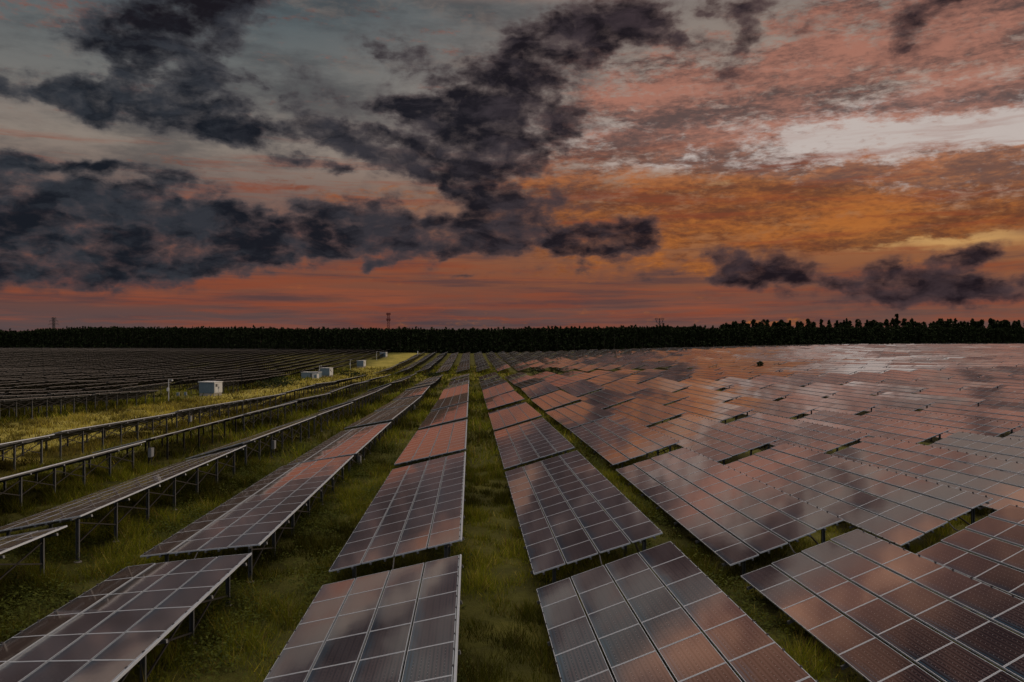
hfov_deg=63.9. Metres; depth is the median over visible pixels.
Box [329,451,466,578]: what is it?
solar table
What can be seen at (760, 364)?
shrub
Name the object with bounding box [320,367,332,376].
inverter cabinet
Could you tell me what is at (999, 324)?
tall tree
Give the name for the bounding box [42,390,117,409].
solar table
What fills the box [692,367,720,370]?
solar table
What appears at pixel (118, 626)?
solar table
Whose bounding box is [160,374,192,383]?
solar table
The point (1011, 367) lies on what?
solar table
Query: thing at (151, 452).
combiner box
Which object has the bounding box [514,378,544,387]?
solar table
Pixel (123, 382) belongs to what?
solar table
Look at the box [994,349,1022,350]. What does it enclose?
solar table
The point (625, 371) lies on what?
solar table
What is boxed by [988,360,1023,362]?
solar table
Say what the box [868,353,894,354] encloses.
solar table
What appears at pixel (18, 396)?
solar table
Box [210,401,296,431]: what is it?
solar table
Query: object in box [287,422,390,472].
solar table
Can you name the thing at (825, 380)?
solar table
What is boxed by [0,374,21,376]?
solar table
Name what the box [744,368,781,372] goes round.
solar table
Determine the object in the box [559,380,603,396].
solar table
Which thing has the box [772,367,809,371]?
solar table
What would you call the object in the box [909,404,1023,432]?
solar table
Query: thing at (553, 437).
solar table
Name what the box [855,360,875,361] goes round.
solar table
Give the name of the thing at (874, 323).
tall tree
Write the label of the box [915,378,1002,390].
solar table
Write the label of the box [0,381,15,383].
solar table
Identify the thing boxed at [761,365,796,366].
solar table
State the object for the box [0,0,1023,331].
sky
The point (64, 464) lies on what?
solar table
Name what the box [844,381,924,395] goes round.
solar table
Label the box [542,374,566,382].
solar table
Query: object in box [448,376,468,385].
solar table
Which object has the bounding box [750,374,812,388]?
solar table
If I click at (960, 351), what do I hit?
solar table
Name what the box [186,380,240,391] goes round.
solar table
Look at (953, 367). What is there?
solar table
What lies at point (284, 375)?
solar table
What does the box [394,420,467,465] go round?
solar table
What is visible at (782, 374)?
solar table
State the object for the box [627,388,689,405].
solar table
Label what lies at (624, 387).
solar table
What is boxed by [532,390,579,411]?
solar table
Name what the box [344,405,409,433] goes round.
solar table
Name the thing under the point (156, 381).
solar table
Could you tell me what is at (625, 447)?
solar table
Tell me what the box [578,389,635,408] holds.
solar table
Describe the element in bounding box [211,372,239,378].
solar table
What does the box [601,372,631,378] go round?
solar table
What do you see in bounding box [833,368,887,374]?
solar table
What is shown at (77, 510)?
solar table
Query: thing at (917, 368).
solar table
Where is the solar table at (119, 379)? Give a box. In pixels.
[96,378,135,380]
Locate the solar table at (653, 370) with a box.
[632,369,666,378]
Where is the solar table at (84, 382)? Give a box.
[64,381,119,385]
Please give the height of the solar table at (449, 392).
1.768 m
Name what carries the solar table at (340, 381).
on the ground at (472, 606)
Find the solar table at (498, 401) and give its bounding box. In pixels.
[485,391,523,410]
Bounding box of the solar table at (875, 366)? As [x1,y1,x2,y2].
[844,364,888,368]
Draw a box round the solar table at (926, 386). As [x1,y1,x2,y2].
[880,380,964,394]
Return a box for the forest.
[0,323,1023,352]
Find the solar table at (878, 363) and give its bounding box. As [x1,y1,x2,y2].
[850,362,890,364]
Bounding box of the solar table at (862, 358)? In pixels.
[847,358,876,359]
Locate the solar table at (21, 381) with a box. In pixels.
[11,379,69,383]
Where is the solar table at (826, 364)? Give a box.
[808,364,843,365]
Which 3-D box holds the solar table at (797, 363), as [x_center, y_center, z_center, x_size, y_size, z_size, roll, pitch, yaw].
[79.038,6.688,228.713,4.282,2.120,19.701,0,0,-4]
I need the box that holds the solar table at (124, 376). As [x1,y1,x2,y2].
[106,374,146,378]
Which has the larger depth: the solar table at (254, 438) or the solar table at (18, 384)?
the solar table at (18, 384)
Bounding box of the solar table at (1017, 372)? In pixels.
[967,366,1023,375]
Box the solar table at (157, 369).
[145,368,168,370]
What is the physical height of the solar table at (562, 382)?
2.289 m
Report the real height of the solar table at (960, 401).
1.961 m
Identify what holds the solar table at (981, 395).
on the ground at (472, 606)
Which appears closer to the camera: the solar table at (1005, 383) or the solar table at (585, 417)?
the solar table at (585, 417)
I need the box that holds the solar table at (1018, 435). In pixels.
[994,428,1023,447]
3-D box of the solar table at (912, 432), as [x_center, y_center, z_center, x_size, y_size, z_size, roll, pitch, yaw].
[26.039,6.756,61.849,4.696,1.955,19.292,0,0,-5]
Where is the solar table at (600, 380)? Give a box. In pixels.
[586,376,619,385]
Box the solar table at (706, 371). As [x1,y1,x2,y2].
[689,369,723,374]
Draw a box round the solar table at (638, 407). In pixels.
[605,398,685,426]
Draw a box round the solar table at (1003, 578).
[916,504,1023,599]
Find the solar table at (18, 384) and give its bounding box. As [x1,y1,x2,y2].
[0,381,44,386]
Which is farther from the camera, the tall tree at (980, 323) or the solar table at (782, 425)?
the tall tree at (980, 323)
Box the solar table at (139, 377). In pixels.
[134,375,168,385]
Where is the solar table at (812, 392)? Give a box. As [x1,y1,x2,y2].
[763,384,838,400]
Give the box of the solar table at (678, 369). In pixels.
[662,368,694,372]
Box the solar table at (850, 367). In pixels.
[821,366,863,369]
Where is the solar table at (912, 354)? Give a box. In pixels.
[895,354,925,355]
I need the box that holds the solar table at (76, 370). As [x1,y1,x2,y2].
[60,370,90,371]
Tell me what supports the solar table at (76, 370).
on the ground at (472, 606)
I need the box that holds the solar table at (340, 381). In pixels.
[318,378,351,388]
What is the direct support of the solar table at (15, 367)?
on the ground at (472, 606)
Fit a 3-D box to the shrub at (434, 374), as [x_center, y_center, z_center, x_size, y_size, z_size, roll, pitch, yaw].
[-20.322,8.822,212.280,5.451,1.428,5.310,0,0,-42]
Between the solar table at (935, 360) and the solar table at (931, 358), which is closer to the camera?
the solar table at (935, 360)
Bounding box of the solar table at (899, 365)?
[884,365,913,367]
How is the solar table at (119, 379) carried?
on the ground at (472, 606)
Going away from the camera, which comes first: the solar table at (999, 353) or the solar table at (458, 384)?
the solar table at (458, 384)
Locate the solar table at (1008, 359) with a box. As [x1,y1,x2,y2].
[993,359,1023,359]
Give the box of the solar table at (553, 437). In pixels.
[494,417,574,469]
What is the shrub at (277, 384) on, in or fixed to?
on the ground at (472, 606)
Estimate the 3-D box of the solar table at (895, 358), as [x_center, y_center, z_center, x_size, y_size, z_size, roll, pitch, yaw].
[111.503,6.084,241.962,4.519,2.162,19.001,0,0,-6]
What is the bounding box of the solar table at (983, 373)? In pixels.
[941,368,1012,377]
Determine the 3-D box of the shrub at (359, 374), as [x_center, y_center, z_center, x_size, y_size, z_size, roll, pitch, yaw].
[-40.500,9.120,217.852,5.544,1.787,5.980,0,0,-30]
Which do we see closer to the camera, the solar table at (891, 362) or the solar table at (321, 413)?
the solar table at (321, 413)
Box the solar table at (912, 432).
[790,410,950,449]
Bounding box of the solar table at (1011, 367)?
[995,366,1023,374]
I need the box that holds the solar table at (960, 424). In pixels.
[862,407,1021,450]
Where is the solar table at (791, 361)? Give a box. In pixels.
[778,360,805,364]
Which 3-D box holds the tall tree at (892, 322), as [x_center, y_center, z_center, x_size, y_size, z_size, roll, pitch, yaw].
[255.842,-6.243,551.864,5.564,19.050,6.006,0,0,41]
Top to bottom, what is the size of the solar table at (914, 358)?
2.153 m
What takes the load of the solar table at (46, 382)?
on the ground at (472, 606)
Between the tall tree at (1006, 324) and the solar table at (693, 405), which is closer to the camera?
the solar table at (693, 405)
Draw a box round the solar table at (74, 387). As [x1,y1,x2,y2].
[43,383,104,390]
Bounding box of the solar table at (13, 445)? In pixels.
[0,434,54,469]
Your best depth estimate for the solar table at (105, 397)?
105.51 m
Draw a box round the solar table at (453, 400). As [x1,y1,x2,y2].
[431,392,468,411]
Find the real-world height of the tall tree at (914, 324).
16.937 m
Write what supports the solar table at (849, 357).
on the ground at (472, 606)
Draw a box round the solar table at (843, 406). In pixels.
[770,395,878,416]
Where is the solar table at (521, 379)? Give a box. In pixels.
[509,375,533,383]
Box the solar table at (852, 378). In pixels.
[821,373,885,383]
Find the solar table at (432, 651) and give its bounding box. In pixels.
[263,554,463,681]
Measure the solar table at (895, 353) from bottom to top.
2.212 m
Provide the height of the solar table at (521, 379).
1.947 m
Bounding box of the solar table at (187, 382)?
[165,377,213,389]
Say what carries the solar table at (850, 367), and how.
on the ground at (472, 606)
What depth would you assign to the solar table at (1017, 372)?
148.62 m
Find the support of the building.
on the ground at (472, 606)
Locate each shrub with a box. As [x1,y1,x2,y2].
[254,379,301,387]
[269,376,295,384]
[336,370,359,375]
[350,372,367,377]
[423,373,442,376]
[525,367,544,374]
[548,367,562,373]
[755,361,763,366]
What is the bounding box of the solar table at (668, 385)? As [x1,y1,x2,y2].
[638,377,690,393]
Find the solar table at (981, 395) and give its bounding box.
[916,388,1023,406]
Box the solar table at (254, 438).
[186,416,315,465]
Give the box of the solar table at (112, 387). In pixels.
[78,383,137,391]
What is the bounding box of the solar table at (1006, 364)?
[960,363,1019,367]
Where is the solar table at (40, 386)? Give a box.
[7,382,72,389]
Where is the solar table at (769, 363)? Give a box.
[751,362,779,366]
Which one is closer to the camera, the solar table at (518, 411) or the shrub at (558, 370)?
the solar table at (518, 411)
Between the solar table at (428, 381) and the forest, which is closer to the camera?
the solar table at (428, 381)
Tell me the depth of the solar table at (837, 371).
151.41 m
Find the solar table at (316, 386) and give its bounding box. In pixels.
[297,381,336,393]
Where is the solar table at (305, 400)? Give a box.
[271,393,329,412]
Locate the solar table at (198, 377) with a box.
[181,375,215,385]
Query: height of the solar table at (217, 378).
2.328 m
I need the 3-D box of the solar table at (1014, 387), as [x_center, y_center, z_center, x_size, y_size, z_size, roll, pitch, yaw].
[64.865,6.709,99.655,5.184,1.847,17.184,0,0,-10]
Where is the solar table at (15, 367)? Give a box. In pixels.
[0,366,27,368]
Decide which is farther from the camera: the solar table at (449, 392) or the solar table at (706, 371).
the solar table at (706, 371)
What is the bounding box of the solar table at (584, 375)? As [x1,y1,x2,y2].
[571,372,598,379]
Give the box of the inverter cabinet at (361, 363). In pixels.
[356,360,365,366]
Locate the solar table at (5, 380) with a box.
[0,379,42,381]
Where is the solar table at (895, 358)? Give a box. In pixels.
[879,358,910,360]
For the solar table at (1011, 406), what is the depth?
77.72 m
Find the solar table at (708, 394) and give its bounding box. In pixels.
[666,386,741,403]
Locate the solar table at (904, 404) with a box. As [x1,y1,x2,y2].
[819,392,934,414]
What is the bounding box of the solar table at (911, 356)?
[896,356,927,357]
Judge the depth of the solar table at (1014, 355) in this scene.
262.83 m
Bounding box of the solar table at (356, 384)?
[330,381,368,394]
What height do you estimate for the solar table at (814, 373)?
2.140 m
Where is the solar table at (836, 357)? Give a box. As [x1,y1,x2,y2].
[823,357,847,358]
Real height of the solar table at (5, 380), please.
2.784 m
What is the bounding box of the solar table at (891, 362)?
[873,361,910,364]
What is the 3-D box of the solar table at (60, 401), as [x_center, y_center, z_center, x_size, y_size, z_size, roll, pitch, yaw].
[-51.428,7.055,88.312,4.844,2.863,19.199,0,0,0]
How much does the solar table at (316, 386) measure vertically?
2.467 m
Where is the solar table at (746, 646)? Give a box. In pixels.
[537,541,817,681]
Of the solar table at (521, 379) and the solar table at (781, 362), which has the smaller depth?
the solar table at (521, 379)
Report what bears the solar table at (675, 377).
on the ground at (472, 606)
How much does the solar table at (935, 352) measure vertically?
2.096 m
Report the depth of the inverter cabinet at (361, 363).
304.52 m
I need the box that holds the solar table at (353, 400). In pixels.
[319,392,374,413]
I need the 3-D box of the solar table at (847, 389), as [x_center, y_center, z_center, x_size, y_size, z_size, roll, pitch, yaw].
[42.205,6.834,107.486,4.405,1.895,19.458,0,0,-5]
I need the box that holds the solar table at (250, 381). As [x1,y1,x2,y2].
[225,377,267,390]
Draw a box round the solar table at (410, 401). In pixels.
[375,396,420,413]
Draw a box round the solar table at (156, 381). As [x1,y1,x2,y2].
[137,378,186,388]
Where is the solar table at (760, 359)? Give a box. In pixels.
[757,358,777,361]
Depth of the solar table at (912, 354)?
291.70 m
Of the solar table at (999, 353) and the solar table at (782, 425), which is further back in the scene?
the solar table at (999, 353)
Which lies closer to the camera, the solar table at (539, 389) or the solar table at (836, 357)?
the solar table at (539, 389)
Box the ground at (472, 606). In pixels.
[0,342,1023,681]
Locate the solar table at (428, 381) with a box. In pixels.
[415,378,439,387]
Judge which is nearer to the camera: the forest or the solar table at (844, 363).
the solar table at (844, 363)
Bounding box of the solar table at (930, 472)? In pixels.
[832,436,1023,512]
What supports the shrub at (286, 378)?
on the ground at (472, 606)
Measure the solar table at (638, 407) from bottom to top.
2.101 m
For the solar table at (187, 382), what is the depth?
167.42 m
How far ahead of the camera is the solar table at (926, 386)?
112.00 m
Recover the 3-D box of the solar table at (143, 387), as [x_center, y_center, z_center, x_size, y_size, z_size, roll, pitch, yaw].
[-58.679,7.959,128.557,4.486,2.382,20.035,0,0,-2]
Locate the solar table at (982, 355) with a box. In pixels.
[961,355,997,358]
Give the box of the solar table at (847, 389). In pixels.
[805,383,881,397]
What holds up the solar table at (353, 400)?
on the ground at (472, 606)
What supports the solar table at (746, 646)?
on the ground at (472, 606)
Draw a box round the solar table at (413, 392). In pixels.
[393,386,429,401]
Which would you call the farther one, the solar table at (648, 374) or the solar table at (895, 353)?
the solar table at (895, 353)
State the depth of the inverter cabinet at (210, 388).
133.79 m
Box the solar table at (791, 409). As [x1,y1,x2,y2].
[724,397,818,422]
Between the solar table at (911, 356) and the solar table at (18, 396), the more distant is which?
the solar table at (911, 356)
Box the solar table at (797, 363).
[781,362,815,364]
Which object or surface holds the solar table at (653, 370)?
on the ground at (472, 606)
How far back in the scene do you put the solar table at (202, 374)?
212.61 m
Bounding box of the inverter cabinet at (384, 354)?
[380,352,386,356]
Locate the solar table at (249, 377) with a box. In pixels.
[232,374,264,385]
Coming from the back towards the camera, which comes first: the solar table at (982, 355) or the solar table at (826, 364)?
the solar table at (982, 355)
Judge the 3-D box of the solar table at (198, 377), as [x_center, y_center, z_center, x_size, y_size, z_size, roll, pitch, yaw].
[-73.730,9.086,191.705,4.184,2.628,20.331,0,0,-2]
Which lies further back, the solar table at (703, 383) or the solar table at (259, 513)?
the solar table at (703, 383)
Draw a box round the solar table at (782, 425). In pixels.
[725,412,869,463]
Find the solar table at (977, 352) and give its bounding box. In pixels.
[963,352,991,353]
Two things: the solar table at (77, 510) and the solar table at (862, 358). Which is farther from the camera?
the solar table at (862, 358)
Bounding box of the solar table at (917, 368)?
[888,366,943,371]
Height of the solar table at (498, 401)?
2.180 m
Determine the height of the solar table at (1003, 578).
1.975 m
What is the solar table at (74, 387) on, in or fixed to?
on the ground at (472, 606)
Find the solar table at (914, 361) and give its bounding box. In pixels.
[893,360,931,362]
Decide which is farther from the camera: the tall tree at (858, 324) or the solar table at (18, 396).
the tall tree at (858, 324)
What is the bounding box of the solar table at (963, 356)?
[944,356,980,357]
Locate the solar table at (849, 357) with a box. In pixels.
[836,356,862,358]
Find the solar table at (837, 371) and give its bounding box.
[808,369,858,375]
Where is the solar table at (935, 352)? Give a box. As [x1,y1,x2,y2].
[921,351,948,353]
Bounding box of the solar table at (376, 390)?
[347,384,390,402]
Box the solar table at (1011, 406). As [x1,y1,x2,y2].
[966,401,1023,421]
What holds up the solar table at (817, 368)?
on the ground at (472, 606)
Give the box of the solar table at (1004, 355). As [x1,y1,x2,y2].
[996,355,1012,356]
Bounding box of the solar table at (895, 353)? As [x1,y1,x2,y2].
[882,352,908,353]
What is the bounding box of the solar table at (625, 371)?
[615,369,639,373]
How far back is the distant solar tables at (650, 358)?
345.79 m
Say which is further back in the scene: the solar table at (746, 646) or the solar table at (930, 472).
the solar table at (930, 472)
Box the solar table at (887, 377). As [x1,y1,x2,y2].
[853,372,919,382]
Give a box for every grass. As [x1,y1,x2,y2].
[0,388,692,464]
[77,363,545,405]
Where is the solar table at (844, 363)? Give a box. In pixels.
[828,362,867,364]
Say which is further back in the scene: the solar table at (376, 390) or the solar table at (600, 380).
the solar table at (600, 380)
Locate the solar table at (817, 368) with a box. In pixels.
[797,367,836,370]
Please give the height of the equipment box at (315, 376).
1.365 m
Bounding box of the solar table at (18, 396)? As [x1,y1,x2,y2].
[0,394,46,410]
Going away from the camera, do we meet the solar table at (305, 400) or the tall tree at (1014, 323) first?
the solar table at (305, 400)
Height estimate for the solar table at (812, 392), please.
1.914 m
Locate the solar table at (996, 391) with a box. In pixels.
[961,387,1023,402]
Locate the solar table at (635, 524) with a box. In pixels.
[505,450,662,582]
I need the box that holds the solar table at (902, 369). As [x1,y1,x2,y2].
[863,367,915,373]
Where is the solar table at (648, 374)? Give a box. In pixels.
[630,372,662,382]
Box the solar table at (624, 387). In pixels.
[601,379,647,394]
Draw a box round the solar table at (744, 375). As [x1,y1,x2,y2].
[717,372,760,380]
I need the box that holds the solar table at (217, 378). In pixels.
[206,375,239,380]
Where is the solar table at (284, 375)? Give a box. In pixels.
[257,374,288,383]
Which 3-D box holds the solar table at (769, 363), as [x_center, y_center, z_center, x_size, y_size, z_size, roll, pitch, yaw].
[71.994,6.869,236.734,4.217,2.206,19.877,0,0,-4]
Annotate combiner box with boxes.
[148,447,153,464]
[271,440,275,448]
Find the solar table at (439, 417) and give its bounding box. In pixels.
[418,402,467,429]
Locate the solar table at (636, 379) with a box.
[614,375,656,383]
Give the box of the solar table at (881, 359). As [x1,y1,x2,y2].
[867,359,893,360]
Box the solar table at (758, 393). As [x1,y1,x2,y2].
[715,386,790,400]
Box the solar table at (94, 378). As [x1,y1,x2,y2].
[68,376,111,380]
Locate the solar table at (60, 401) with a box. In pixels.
[0,394,91,418]
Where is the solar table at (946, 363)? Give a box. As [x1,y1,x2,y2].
[933,363,959,364]
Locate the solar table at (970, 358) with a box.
[949,358,990,359]
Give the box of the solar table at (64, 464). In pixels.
[0,441,145,506]
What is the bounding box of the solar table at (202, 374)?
[184,372,217,377]
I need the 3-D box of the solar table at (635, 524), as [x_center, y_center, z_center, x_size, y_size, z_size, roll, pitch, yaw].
[2.114,6.688,34.332,4.116,1.872,20.244,0,0,-3]
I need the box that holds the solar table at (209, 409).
[146,400,241,429]
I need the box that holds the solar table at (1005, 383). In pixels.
[948,376,1023,391]
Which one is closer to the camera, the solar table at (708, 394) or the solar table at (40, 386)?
the solar table at (708, 394)
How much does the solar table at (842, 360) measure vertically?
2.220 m
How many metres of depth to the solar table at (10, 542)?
25.45 m
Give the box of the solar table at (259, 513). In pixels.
[140,455,353,582]
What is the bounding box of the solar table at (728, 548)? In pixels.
[616,447,843,574]
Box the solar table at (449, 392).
[439,384,468,398]
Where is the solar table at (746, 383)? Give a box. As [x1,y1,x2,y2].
[719,377,773,389]
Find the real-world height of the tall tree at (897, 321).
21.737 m
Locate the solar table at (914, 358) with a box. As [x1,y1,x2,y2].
[896,357,929,359]
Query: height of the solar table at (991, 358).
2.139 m
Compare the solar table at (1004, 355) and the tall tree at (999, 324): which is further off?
the tall tree at (999, 324)
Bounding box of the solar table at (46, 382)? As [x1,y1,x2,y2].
[40,380,95,383]
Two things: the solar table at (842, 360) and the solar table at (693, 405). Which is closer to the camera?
the solar table at (693, 405)
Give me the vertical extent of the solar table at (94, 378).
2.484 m
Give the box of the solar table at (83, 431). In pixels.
[20,413,173,459]
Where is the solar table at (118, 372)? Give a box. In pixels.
[104,372,135,373]
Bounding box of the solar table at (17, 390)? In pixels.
[0,389,44,394]
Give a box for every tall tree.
[761,319,768,327]
[778,319,784,327]
[806,318,810,327]
[841,320,847,327]
[855,319,861,327]
[870,320,878,327]
[884,319,889,327]
[889,318,895,326]
[894,313,901,326]
[900,318,908,327]
[911,321,917,327]
[939,318,945,327]
[945,318,949,327]
[976,319,984,328]
[987,318,993,329]
[997,321,1002,328]
[1003,321,1009,327]
[1010,321,1019,327]
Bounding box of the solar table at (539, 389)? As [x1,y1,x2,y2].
[521,381,558,398]
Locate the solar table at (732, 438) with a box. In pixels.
[649,414,778,464]
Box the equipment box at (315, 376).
[312,374,318,378]
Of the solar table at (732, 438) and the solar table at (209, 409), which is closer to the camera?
the solar table at (732, 438)
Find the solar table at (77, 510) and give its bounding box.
[0,445,245,562]
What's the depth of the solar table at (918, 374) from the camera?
136.89 m
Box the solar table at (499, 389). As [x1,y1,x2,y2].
[482,382,513,398]
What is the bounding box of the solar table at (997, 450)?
[914,432,1023,474]
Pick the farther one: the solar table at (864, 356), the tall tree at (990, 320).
the tall tree at (990, 320)
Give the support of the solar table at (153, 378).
on the ground at (472, 606)
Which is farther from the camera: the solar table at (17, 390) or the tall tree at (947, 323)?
the tall tree at (947, 323)
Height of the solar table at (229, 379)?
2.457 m
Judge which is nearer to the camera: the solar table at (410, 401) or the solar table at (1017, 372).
the solar table at (410, 401)
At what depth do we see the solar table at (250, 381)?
163.60 m
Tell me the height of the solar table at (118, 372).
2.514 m
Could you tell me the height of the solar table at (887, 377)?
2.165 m
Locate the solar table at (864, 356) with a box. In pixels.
[851,355,878,357]
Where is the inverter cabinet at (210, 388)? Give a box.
[199,381,222,395]
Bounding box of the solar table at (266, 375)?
[255,372,284,380]
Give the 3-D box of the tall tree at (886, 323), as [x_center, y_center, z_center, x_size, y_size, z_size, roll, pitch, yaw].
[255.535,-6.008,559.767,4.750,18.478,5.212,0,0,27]
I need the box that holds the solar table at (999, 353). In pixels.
[982,353,1016,353]
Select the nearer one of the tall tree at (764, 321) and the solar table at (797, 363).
the solar table at (797, 363)
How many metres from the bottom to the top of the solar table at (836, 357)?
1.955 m
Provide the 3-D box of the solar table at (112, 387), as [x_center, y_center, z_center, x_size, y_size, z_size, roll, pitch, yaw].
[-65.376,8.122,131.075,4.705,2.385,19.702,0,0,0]
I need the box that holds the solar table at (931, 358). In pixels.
[913,356,948,359]
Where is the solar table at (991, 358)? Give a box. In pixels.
[967,357,1009,359]
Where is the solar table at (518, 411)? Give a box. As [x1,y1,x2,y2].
[488,402,541,430]
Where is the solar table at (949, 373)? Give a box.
[913,369,982,379]
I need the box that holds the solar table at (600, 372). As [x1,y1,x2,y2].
[586,370,611,378]
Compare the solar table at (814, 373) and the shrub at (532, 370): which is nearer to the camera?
the solar table at (814, 373)
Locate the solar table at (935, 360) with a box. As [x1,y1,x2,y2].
[918,360,953,362]
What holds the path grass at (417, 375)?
on the ground at (472, 606)
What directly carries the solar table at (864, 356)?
on the ground at (472, 606)
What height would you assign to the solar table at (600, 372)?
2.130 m
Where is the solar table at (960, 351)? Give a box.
[946,351,974,352]
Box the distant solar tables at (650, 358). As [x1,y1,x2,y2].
[0,343,1023,465]
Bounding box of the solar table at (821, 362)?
[805,360,835,363]
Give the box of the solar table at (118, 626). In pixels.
[0,553,251,681]
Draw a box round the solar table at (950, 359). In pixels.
[932,359,970,361]
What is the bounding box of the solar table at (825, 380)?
[785,374,850,386]
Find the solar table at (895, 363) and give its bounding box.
[888,362,936,366]
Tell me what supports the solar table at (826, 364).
on the ground at (472, 606)
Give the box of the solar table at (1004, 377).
[981,375,1023,380]
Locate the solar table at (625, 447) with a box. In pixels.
[569,414,679,467]
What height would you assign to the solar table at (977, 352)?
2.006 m
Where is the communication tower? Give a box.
[386,313,390,328]
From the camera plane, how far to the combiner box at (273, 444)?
53.38 m
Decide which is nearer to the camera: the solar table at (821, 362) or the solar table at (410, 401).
the solar table at (410, 401)
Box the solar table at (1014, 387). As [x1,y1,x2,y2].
[1001,386,1023,393]
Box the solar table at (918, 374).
[882,370,952,381]
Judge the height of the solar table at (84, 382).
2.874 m
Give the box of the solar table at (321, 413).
[272,402,352,434]
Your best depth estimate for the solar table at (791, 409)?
78.71 m
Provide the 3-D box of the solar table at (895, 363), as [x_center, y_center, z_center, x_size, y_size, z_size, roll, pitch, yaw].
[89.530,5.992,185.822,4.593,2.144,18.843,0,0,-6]
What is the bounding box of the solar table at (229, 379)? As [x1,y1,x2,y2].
[194,377,239,385]
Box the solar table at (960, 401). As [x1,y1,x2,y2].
[864,392,985,410]
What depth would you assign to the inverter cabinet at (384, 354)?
406.07 m
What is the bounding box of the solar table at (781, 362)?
[761,361,786,364]
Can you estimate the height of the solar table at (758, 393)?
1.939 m
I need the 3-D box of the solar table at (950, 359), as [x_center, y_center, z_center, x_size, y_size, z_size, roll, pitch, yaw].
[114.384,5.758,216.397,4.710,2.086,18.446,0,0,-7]
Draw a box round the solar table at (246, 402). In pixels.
[215,393,284,412]
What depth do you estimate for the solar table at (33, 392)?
110.22 m
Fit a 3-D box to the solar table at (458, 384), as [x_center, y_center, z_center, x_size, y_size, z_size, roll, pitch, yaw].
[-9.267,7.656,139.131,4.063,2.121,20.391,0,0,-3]
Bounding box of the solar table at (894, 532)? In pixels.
[725,443,992,549]
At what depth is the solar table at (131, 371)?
244.25 m
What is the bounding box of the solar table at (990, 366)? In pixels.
[952,365,995,369]
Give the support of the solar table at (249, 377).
on the ground at (472, 606)
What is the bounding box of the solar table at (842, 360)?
[826,360,855,361]
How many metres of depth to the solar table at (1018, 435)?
55.23 m
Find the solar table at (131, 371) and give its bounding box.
[116,370,144,371]
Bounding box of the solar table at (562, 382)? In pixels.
[550,377,582,389]
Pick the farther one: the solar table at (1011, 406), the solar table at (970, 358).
the solar table at (970, 358)
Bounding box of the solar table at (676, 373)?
[657,371,692,376]
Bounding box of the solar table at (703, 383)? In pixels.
[680,377,732,391]
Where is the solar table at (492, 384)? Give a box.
[481,379,506,389]
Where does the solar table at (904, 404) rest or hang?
on the ground at (472, 606)
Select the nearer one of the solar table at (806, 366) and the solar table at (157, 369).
the solar table at (806, 366)
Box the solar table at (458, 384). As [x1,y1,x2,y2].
[445,380,468,388]
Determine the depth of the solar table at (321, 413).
74.57 m
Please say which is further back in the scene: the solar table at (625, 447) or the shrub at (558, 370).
the shrub at (558, 370)
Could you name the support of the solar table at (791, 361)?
on the ground at (472, 606)
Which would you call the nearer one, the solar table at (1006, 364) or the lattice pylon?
the solar table at (1006, 364)
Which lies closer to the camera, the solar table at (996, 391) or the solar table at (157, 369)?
the solar table at (996, 391)
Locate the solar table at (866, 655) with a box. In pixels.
[741,529,1023,681]
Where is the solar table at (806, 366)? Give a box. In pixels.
[789,364,820,367]
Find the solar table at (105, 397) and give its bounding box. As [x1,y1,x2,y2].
[70,390,157,408]
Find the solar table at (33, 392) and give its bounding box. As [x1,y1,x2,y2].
[0,390,79,395]
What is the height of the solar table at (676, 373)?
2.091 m
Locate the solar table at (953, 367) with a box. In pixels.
[913,365,969,370]
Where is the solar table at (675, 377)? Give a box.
[644,374,691,382]
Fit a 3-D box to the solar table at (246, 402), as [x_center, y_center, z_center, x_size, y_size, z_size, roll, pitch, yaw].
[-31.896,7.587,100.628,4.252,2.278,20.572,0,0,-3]
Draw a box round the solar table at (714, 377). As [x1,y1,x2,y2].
[678,373,726,381]
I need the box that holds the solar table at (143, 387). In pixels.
[116,382,169,398]
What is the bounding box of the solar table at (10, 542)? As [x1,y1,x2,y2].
[0,525,67,579]
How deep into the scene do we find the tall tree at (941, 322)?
556.05 m
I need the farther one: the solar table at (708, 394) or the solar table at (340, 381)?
the solar table at (340, 381)
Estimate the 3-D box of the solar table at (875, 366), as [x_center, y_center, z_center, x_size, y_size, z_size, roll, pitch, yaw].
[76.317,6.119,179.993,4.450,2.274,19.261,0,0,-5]
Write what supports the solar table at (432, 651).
on the ground at (472, 606)
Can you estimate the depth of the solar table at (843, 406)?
81.02 m
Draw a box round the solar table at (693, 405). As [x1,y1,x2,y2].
[664,397,753,422]
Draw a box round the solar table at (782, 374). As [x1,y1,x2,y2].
[751,372,793,380]
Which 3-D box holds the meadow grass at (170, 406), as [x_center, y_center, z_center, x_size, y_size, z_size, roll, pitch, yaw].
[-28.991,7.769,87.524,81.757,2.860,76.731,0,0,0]
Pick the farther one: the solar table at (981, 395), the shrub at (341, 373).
the shrub at (341, 373)
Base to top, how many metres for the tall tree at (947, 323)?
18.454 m
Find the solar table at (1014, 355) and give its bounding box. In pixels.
[991,354,1023,356]
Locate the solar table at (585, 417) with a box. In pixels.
[545,401,614,434]
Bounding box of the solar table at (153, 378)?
[123,377,161,386]
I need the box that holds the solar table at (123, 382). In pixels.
[97,380,150,386]
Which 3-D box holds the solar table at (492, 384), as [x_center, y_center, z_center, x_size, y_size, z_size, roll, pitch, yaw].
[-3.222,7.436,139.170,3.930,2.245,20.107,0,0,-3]
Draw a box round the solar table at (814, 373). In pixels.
[780,370,826,376]
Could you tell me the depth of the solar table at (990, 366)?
164.91 m
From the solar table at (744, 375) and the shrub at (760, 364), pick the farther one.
the shrub at (760, 364)

